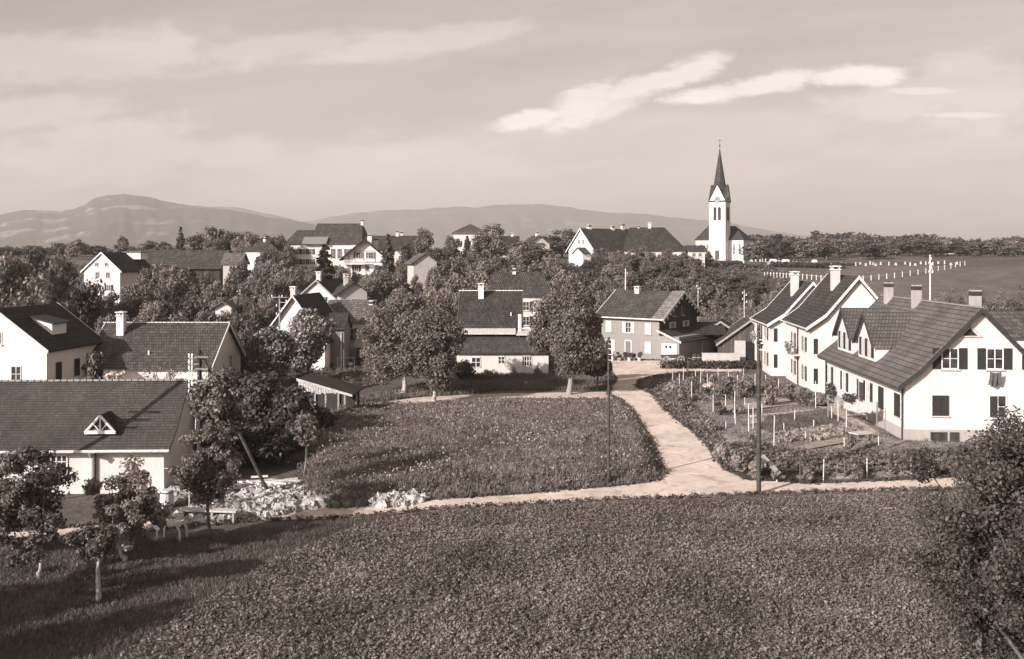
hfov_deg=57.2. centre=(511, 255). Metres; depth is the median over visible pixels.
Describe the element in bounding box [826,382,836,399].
rose tree
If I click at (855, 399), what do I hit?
clothes line
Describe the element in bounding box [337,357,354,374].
pipe railing
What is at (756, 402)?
path kerb
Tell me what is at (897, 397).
window
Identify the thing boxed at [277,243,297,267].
tree
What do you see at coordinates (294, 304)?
house
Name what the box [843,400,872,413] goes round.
bed sheet
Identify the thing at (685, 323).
window
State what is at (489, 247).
tree
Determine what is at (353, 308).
grey roofed house
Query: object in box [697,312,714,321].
bush
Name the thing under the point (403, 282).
tree
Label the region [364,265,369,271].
window
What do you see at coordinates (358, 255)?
window
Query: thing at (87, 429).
cottage
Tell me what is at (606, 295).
tree
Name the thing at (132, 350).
cottage
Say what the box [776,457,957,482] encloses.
garden fence
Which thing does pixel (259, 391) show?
tree
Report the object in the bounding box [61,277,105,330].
tree
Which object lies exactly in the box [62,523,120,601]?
fruit tree
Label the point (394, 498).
stone heap
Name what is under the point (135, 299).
tree
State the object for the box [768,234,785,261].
tree
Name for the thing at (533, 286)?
tall white house
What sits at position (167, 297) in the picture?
tree
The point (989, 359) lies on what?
window
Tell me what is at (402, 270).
tree
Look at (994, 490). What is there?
tree
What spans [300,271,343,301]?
white gable house
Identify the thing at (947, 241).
hillside house
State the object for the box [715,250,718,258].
door
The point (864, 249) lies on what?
tree
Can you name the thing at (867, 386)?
window
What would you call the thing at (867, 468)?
garden stake
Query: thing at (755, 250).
tree
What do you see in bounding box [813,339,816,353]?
window
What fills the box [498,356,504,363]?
window
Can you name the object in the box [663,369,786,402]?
garden plants
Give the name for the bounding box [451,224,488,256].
villa
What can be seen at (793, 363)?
window
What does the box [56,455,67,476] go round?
window
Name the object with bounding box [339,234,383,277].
chalet
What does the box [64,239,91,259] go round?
tree
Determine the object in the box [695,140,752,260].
church
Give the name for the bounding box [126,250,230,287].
long barn
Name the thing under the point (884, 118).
sky
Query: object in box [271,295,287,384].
utility pole
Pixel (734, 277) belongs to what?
tree
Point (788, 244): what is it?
tree
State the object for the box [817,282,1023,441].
row house
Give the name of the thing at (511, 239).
hillside cottage
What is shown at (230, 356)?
window
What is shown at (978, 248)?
tree
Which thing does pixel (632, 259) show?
tree
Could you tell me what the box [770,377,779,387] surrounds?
garden shrub
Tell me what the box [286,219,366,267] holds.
schoolhouse
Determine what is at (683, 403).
garden shrub
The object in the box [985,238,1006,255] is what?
tree
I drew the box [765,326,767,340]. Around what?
window
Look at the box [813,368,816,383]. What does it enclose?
window
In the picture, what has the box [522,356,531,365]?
window
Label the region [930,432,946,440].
window
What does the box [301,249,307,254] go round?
window
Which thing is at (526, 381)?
verge grass
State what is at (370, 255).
window
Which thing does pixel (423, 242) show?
tree
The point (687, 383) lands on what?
garden shrub
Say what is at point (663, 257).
tree
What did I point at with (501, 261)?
tree
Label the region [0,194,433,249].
mountain ridge
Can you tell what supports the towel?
hanging from the clothes line
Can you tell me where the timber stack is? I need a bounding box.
[227,475,301,490]
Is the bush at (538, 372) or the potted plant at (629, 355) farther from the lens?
the potted plant at (629, 355)
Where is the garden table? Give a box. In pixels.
[848,431,873,438]
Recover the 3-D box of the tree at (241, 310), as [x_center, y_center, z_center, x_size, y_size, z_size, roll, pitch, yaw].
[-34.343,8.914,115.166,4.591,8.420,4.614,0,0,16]
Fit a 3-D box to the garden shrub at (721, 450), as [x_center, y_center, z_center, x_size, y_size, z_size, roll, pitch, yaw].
[12.792,11.894,57.382,1.131,1.193,0.829,0,0,42]
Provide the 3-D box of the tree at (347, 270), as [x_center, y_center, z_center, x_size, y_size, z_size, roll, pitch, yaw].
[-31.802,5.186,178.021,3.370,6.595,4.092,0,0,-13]
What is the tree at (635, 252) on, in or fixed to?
on the ground at (988, 274)
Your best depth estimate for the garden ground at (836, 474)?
63.94 m
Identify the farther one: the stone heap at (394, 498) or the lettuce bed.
the lettuce bed
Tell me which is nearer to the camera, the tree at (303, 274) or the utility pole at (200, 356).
the utility pole at (200, 356)
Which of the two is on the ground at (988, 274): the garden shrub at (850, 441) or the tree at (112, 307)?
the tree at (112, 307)
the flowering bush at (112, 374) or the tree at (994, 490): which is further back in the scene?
the flowering bush at (112, 374)
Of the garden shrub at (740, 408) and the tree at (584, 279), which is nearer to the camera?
the garden shrub at (740, 408)
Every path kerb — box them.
[727,399,788,406]
[750,409,813,416]
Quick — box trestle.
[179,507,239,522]
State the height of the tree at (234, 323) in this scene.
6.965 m
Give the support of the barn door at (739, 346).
in the barn at (736, 338)
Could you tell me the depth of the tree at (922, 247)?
305.52 m
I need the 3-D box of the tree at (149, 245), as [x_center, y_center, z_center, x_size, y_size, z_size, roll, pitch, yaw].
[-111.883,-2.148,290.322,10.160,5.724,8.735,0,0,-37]
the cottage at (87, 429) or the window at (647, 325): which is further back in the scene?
the window at (647, 325)
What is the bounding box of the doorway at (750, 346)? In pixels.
[746,341,754,361]
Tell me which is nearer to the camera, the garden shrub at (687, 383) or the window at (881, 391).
the window at (881, 391)
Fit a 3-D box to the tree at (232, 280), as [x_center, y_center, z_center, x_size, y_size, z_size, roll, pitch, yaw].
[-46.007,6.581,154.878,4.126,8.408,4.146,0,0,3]
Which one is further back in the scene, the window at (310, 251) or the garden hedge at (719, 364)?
the window at (310, 251)
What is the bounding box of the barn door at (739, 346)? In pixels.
[734,340,745,360]
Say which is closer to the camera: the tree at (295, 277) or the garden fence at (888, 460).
the garden fence at (888, 460)
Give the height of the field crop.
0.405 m
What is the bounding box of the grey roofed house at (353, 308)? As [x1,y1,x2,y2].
[328,300,377,365]
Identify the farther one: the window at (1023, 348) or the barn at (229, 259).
the barn at (229, 259)
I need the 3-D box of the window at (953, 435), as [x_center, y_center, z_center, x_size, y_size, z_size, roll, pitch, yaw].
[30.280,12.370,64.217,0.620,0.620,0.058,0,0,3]
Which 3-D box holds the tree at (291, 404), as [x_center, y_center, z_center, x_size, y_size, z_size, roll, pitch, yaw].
[-14.847,10.781,61.796,3.985,4.637,4.312,0,0,-16]
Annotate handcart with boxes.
[661,354,693,361]
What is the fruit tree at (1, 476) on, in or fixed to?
on the ground at (988, 274)
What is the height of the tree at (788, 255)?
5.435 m
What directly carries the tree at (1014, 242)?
on the ground at (988, 274)
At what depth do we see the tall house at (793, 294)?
100.62 m
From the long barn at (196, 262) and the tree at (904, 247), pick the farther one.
the tree at (904, 247)
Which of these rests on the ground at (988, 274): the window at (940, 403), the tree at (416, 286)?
the tree at (416, 286)
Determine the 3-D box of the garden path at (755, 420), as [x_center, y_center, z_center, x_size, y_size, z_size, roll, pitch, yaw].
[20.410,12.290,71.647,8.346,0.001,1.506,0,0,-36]
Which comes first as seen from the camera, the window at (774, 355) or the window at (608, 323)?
the window at (774, 355)
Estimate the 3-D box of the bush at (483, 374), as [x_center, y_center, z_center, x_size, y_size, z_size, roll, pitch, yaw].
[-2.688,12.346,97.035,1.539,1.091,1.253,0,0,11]
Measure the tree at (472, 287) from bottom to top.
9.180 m
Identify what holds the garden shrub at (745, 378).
on the garden ground at (836, 474)
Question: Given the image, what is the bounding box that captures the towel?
[833,397,841,409]
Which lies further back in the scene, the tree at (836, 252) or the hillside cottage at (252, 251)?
the tree at (836, 252)
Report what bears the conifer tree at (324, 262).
on the ground at (988, 274)
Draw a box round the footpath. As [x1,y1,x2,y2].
[361,392,614,404]
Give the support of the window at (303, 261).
in the schoolhouse
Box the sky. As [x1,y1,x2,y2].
[0,0,1023,240]
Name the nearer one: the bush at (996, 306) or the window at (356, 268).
the bush at (996, 306)
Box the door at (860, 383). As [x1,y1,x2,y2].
[859,382,862,413]
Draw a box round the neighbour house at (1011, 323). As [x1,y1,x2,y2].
[987,311,1023,347]
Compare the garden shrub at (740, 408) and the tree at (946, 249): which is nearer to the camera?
the garden shrub at (740, 408)
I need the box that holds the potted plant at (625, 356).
[622,352,627,360]
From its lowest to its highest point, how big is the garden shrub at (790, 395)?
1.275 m
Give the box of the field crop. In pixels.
[115,489,1023,658]
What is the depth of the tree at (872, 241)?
335.96 m
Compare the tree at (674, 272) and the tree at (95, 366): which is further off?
the tree at (674, 272)
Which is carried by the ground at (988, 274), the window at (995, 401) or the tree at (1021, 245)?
the tree at (1021, 245)
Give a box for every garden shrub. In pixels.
[665,381,679,390]
[675,386,692,401]
[675,396,691,408]
[683,379,693,392]
[689,376,699,394]
[696,373,710,382]
[699,381,705,394]
[703,418,718,430]
[708,373,719,384]
[712,442,728,458]
[713,379,723,398]
[713,401,728,414]
[716,377,736,394]
[729,449,747,470]
[731,403,746,414]
[733,379,743,398]
[740,373,750,383]
[744,379,756,394]
[745,433,756,448]
[748,456,766,478]
[761,379,768,392]
[762,384,778,404]
[767,457,789,479]
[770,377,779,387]
[783,381,796,391]
[784,389,795,401]
[795,392,814,406]
[796,387,809,399]
[801,463,815,479]
[812,391,824,404]
[844,435,855,451]
[847,457,864,476]
[862,434,872,447]
[937,457,962,473]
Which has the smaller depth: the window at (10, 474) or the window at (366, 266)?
the window at (10, 474)
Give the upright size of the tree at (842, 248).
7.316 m
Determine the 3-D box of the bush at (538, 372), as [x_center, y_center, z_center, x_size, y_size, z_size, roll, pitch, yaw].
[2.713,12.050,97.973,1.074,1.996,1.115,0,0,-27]
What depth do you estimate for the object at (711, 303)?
131.96 m
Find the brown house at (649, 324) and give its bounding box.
[595,286,717,360]
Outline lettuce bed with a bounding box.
[770,421,864,441]
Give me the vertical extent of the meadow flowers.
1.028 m
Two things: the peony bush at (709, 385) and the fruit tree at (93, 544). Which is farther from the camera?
the peony bush at (709, 385)
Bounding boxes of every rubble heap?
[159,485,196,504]
[172,482,330,523]
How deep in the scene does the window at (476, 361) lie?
100.17 m
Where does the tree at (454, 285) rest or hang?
on the ground at (988, 274)
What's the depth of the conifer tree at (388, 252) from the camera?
185.46 m
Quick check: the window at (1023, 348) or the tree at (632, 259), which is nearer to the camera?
the window at (1023, 348)
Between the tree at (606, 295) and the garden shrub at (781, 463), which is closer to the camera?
the garden shrub at (781, 463)
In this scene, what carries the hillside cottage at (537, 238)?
on the ground at (988, 274)
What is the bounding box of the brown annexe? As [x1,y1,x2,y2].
[318,313,351,367]
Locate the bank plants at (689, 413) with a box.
[648,374,731,466]
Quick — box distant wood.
[1,245,684,255]
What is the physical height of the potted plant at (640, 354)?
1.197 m
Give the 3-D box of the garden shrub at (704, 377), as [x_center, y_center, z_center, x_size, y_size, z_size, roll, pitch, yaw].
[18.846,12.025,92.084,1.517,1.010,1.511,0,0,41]
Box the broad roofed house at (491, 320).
[457,283,548,373]
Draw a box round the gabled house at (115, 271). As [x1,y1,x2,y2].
[80,252,153,304]
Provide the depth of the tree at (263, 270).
163.26 m
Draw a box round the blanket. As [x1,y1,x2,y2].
[988,372,1001,386]
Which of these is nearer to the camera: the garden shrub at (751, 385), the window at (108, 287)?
the garden shrub at (751, 385)
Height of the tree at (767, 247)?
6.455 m
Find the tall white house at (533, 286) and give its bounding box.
[489,268,549,328]
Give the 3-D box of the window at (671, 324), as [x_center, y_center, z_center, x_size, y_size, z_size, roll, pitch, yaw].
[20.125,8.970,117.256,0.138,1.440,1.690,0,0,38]
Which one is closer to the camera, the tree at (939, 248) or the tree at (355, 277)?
the tree at (355, 277)
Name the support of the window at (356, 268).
in the chalet
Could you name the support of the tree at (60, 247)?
on the ground at (988, 274)
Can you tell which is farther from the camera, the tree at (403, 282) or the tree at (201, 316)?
the tree at (403, 282)
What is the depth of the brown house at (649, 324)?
117.49 m
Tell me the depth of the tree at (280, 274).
159.21 m
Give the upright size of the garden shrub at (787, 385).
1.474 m
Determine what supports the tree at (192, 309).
on the ground at (988, 274)
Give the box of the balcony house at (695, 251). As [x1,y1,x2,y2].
[685,245,706,266]
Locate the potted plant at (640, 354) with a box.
[637,351,642,360]
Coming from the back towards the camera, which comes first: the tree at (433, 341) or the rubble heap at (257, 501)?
the tree at (433, 341)
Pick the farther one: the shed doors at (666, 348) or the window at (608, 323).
the window at (608, 323)
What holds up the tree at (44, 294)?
on the ground at (988, 274)
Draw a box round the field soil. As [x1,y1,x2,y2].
[128,494,1023,658]
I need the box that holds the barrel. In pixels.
[160,488,173,508]
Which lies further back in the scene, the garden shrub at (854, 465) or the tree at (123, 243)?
the tree at (123, 243)
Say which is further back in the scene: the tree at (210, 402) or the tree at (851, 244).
the tree at (851, 244)
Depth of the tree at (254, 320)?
100.62 m
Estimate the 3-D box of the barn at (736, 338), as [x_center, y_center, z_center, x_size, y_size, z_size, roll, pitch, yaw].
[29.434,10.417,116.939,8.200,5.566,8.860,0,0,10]
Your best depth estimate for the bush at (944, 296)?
149.54 m
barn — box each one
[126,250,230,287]
[220,253,249,283]
[714,315,754,361]
[714,317,731,352]
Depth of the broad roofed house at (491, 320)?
103.61 m
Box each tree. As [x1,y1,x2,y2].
[0,247,24,255]
[0,249,38,307]
[0,433,4,522]
[0,445,79,576]
[8,270,57,306]
[17,245,51,254]
[22,245,57,281]
[37,250,79,303]
[50,243,67,255]
[54,299,77,315]
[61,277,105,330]
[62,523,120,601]
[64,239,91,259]
[81,245,110,255]
[81,454,173,561]
[84,351,105,378]
[93,313,115,332]
[100,289,133,321]
[112,235,128,251]
[116,282,151,321]
[127,276,161,301]
[131,300,170,321]
[134,240,159,249]
[134,261,167,300]
[138,283,178,321]
[152,241,174,249]
[156,264,193,314]
[168,310,189,321]
[168,423,244,535]
[175,227,185,249]
[175,297,211,321]
[184,232,206,249]
[184,269,214,311]
[186,364,254,503]
[193,368,251,403]
[194,308,227,321]
[194,408,242,461]
[202,237,226,249]
[203,225,235,248]
[203,280,240,317]
[217,310,236,328]
[222,260,251,293]
[224,270,241,299]
[225,232,245,252]
[229,294,244,328]
[229,313,242,342]
[230,236,244,252]
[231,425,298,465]
[233,247,247,265]
[235,371,283,426]
[236,231,261,247]
[237,276,259,313]
[237,326,257,375]
[238,306,267,342]
[244,325,299,380]
[247,259,274,290]
[248,275,286,312]
[252,247,275,271]
[255,250,278,270]
[255,383,316,444]
[257,293,278,326]
[266,260,289,284]
[267,233,287,257]
[274,275,289,305]
[276,267,299,298]
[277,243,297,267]
[283,265,306,299]
[284,413,326,472]
[288,307,337,373]
[295,265,304,279]
[301,270,315,288]
[304,267,315,281]
[310,405,337,428]
[311,243,336,281]
[333,268,351,278]
[342,266,350,277]
[351,271,361,283]
[355,286,436,393]
[359,267,394,307]
[359,275,381,299]
[370,264,382,274]
[379,234,397,285]
[385,271,414,297]
[392,285,409,295]
[393,257,406,284]
[396,302,468,401]
[397,243,412,265]
[399,247,415,267]
[410,227,433,255]
[410,274,422,295]
[417,289,449,317]
[422,272,447,298]
[425,265,440,286]
[429,247,452,278]
[433,287,457,321]
[439,255,471,285]
[442,235,461,258]
[444,272,470,319]
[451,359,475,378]
[461,236,470,260]
[461,251,484,285]
[462,280,477,290]
[467,222,507,262]
[468,257,501,289]
[494,255,515,271]
[498,262,527,271]
[505,240,558,270]
[505,245,528,268]
[526,279,606,394]
[527,259,555,291]
[541,228,575,257]
[543,255,566,275]
[547,280,561,293]
[551,269,583,295]
[576,268,603,292]
[577,284,596,313]
[579,257,598,271]
[584,351,612,387]
[588,276,617,311]
[589,247,609,261]
[594,259,614,278]
[595,285,614,310]
[600,263,630,284]
[604,250,626,262]
[613,271,646,289]
[614,252,637,269]
[620,262,633,274]
[627,248,639,256]
[632,256,650,270]
[637,246,650,256]
[637,259,659,280]
[641,275,676,290]
[644,251,657,262]
[654,253,675,269]
[654,258,675,272]
[654,266,687,283]
[660,247,672,259]
[669,254,686,267]
[671,275,702,292]
[680,251,688,267]
[680,264,704,279]
[682,258,704,268]
[686,288,710,320]
[698,269,731,288]
[703,281,736,314]
[705,251,712,257]
[714,261,738,263]
[721,270,750,287]
[734,284,761,304]
[738,242,768,260]
[738,264,759,266]
[746,278,773,293]
[760,241,786,258]
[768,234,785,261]
[780,247,797,258]
[785,240,800,258]
[790,239,815,259]
[811,241,835,259]
[814,238,834,258]
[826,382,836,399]
[829,239,841,256]
[831,238,852,257]
[841,238,860,255]
[841,393,858,420]
[848,241,878,259]
[860,239,883,243]
[869,242,886,258]
[871,246,902,258]
[886,241,912,255]
[897,405,1023,658]
[906,238,922,254]
[910,238,943,256]
[924,499,1023,658]
[928,239,944,256]
[938,245,954,255]
[945,240,967,255]
[954,246,971,255]
[962,241,995,256]
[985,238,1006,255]
[996,246,1021,256]
[1005,239,1023,255]
[1016,242,1023,249]
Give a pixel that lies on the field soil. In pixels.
(500, 586)
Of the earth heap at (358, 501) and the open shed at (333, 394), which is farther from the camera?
the open shed at (333, 394)
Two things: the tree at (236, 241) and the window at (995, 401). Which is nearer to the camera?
the window at (995, 401)
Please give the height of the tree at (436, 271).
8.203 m
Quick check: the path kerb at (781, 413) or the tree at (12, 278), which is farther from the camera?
the tree at (12, 278)
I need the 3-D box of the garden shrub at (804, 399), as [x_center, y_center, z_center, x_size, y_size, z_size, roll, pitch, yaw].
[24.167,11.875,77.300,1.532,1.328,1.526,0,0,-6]
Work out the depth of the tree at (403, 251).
198.97 m
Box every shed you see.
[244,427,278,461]
[296,372,363,412]
[404,253,439,299]
[689,322,726,352]
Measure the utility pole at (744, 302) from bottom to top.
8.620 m
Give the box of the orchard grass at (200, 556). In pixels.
[0,511,400,658]
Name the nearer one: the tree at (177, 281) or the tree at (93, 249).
the tree at (177, 281)
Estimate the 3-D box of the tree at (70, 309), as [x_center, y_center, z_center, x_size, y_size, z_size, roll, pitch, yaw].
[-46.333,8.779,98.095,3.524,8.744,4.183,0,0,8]
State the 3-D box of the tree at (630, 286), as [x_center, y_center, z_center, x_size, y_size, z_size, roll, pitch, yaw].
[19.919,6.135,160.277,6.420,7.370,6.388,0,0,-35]
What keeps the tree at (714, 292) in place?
on the ground at (988, 274)
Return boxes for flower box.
[749,330,756,341]
[783,340,792,353]
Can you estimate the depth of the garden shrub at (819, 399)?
77.45 m
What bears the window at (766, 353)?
in the tall house at (793, 294)
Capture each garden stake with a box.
[773,415,774,446]
[866,458,867,478]
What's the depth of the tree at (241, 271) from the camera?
166.44 m
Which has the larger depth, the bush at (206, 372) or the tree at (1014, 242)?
the tree at (1014, 242)
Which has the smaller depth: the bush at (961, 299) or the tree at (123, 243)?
the bush at (961, 299)
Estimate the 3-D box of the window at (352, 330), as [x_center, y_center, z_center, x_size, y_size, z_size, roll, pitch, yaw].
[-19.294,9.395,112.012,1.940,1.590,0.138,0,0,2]
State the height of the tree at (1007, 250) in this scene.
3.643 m
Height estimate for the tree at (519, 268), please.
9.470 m
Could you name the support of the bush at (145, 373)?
on the ground at (988, 274)
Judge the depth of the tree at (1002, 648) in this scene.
29.23 m
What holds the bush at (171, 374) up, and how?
on the ground at (988, 274)
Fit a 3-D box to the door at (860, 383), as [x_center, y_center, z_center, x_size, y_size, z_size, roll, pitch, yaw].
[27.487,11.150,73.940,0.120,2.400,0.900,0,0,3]
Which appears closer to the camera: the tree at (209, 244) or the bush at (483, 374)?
the bush at (483, 374)
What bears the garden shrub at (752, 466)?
on the garden ground at (836, 474)
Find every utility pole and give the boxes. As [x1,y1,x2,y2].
[188,350,267,500]
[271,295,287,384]
[607,337,613,484]
[742,290,746,317]
[755,325,764,493]
[929,255,932,299]
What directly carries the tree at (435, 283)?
on the ground at (988, 274)
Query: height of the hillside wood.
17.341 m
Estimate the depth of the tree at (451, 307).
124.79 m
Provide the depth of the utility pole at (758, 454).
50.04 m
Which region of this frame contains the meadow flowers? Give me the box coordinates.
[304,395,656,493]
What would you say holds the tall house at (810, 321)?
on the ground at (988, 274)
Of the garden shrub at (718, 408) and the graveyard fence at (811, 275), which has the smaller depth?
the garden shrub at (718, 408)
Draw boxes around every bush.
[104,370,125,378]
[139,368,152,378]
[150,364,160,378]
[162,368,186,378]
[192,363,213,388]
[338,404,353,413]
[345,376,362,384]
[360,376,377,385]
[480,370,491,377]
[489,369,499,376]
[510,366,516,375]
[534,362,542,375]
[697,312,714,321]
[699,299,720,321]
[703,381,713,389]
[712,313,727,321]
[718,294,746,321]
[726,305,743,323]
[736,299,755,318]
[754,294,768,312]
[756,290,778,313]
[933,292,948,302]
[949,286,968,304]
[963,285,992,310]
[986,287,1017,310]
[1005,284,1023,310]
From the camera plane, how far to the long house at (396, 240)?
223.66 m
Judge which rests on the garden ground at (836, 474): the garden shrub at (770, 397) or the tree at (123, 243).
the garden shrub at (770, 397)
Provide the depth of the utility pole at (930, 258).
107.92 m
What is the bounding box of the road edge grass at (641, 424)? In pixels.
[0,358,958,543]
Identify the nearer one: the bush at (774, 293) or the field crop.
the field crop
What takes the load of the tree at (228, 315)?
on the ground at (988, 274)
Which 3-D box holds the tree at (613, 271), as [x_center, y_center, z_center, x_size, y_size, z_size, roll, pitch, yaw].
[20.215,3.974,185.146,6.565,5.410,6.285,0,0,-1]
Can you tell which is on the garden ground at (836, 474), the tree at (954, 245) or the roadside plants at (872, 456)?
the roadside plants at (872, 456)
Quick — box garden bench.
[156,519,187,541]
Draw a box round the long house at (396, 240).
[365,230,415,266]
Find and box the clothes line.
[827,395,877,427]
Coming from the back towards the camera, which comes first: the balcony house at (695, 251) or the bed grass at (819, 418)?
the balcony house at (695, 251)
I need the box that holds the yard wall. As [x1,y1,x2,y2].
[702,353,740,361]
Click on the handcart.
(674, 356)
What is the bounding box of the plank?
[761,454,780,474]
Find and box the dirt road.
[9,360,963,539]
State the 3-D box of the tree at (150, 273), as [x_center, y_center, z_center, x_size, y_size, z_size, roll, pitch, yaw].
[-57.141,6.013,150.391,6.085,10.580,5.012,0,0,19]
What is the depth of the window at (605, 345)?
119.12 m
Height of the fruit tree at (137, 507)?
4.924 m
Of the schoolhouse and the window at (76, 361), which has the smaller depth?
the window at (76, 361)
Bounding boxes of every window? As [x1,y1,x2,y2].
[2,455,21,477]
[11,366,21,379]
[45,455,56,470]
[55,362,61,379]
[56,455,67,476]
[73,358,80,376]
[94,272,99,278]
[104,285,112,290]
[229,355,232,367]
[295,249,300,254]
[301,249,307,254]
[301,259,307,264]
[308,249,314,254]
[308,259,314,264]
[330,249,335,258]
[337,249,341,258]
[350,328,357,340]
[352,265,360,271]
[353,252,362,258]
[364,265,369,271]
[366,252,375,258]
[471,357,480,367]
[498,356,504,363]
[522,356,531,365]
[523,301,532,310]
[523,316,532,325]
[603,339,614,350]
[605,321,611,332]
[622,322,633,333]
[644,342,651,353]
[645,323,651,334]
[669,322,675,327]
[681,305,684,315]
[683,320,688,326]
[764,351,767,365]
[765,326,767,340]
[773,328,776,341]
[773,354,776,367]
[791,332,795,347]
[791,359,795,374]
[802,336,806,352]
[802,364,806,381]
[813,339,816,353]
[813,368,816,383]
[826,365,832,383]
[840,370,847,392]
[855,377,859,397]
[863,380,872,401]
[878,386,884,410]
[893,392,900,418]
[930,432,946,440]
[931,395,949,416]
[933,348,966,370]
[950,432,958,440]
[977,348,1011,370]
[987,395,1006,419]
[1022,348,1023,369]
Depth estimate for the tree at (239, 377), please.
65.57 m
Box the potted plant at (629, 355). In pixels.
[626,352,632,360]
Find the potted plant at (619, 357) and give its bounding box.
[616,352,621,360]
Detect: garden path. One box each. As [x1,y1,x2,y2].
[722,400,826,411]
[749,412,812,423]
[790,433,887,449]
[816,403,886,439]
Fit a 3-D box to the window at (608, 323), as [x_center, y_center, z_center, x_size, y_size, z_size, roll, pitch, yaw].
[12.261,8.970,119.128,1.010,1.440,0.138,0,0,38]
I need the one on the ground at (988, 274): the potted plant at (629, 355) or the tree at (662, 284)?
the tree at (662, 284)
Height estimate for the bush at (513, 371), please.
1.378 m
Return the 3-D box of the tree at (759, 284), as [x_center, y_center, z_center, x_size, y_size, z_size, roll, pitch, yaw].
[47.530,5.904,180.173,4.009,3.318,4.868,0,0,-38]
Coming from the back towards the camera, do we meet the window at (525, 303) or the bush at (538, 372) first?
the window at (525, 303)
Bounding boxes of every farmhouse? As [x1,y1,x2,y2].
[565,224,628,265]
[623,222,686,267]
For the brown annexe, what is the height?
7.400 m
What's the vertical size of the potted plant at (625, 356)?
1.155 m
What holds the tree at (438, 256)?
on the ground at (988, 274)
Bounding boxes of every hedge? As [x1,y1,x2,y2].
[658,359,756,368]
[769,261,845,268]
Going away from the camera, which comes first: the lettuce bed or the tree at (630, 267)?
the lettuce bed
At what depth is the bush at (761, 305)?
140.07 m
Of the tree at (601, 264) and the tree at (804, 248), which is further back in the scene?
the tree at (804, 248)
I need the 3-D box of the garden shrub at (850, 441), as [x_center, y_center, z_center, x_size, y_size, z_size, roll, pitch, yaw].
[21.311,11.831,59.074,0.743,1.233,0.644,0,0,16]
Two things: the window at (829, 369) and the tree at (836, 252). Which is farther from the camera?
the tree at (836, 252)
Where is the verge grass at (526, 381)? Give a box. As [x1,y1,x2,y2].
[359,367,614,401]
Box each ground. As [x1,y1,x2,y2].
[0,254,1023,658]
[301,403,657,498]
[668,371,1013,479]
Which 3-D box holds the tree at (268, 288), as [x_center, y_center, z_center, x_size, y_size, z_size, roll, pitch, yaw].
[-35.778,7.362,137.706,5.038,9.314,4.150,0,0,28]
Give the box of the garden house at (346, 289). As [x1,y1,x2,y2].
[332,274,371,299]
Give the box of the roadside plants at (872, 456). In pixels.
[725,440,1020,476]
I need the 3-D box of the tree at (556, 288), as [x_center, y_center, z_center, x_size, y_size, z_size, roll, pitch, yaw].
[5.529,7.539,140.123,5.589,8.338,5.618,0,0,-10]
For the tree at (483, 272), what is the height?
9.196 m
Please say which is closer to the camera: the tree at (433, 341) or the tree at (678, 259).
the tree at (433, 341)
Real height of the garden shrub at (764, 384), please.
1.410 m
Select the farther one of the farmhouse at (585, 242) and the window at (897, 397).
the farmhouse at (585, 242)
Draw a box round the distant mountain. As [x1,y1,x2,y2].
[212,204,809,248]
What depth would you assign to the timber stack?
50.70 m
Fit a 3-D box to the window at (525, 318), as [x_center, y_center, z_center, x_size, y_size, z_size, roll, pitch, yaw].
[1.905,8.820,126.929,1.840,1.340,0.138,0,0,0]
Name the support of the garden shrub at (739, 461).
on the garden ground at (836, 474)
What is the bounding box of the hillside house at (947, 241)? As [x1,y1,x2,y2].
[936,239,953,253]
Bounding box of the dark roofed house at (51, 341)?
[0,303,102,379]
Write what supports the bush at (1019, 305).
on the ground at (988, 274)
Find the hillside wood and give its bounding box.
[748,230,1023,254]
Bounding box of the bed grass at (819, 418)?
[761,408,852,432]
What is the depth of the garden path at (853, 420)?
70.97 m
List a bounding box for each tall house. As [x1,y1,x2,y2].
[749,271,816,375]
[780,265,877,392]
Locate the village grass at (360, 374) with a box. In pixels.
[281,356,611,397]
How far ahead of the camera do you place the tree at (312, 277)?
164.46 m
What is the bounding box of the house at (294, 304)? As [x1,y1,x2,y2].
[270,286,350,369]
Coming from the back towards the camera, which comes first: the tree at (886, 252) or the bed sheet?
the tree at (886, 252)
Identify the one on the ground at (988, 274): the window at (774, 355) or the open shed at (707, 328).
the open shed at (707, 328)
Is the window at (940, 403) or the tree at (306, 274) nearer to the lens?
the window at (940, 403)
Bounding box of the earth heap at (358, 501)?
[323,493,375,507]
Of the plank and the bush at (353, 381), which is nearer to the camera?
the plank
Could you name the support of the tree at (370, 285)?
on the ground at (988, 274)
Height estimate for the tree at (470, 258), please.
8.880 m
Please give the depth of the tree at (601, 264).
195.26 m
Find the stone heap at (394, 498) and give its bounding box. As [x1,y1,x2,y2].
[368,488,429,508]
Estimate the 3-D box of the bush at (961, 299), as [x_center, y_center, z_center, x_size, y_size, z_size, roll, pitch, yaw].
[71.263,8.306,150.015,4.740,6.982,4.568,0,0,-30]
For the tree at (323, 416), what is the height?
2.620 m
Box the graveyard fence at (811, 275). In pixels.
[764,261,964,279]
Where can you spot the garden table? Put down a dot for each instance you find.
(857, 433)
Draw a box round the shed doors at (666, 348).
[661,343,676,358]
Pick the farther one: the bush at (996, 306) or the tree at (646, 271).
the tree at (646, 271)
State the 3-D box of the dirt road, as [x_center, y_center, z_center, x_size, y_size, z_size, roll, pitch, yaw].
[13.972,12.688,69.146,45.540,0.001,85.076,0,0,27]
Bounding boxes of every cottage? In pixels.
[0,379,196,493]
[81,311,245,383]
[211,300,241,320]
[241,237,281,271]
[488,232,519,257]
[525,232,551,258]

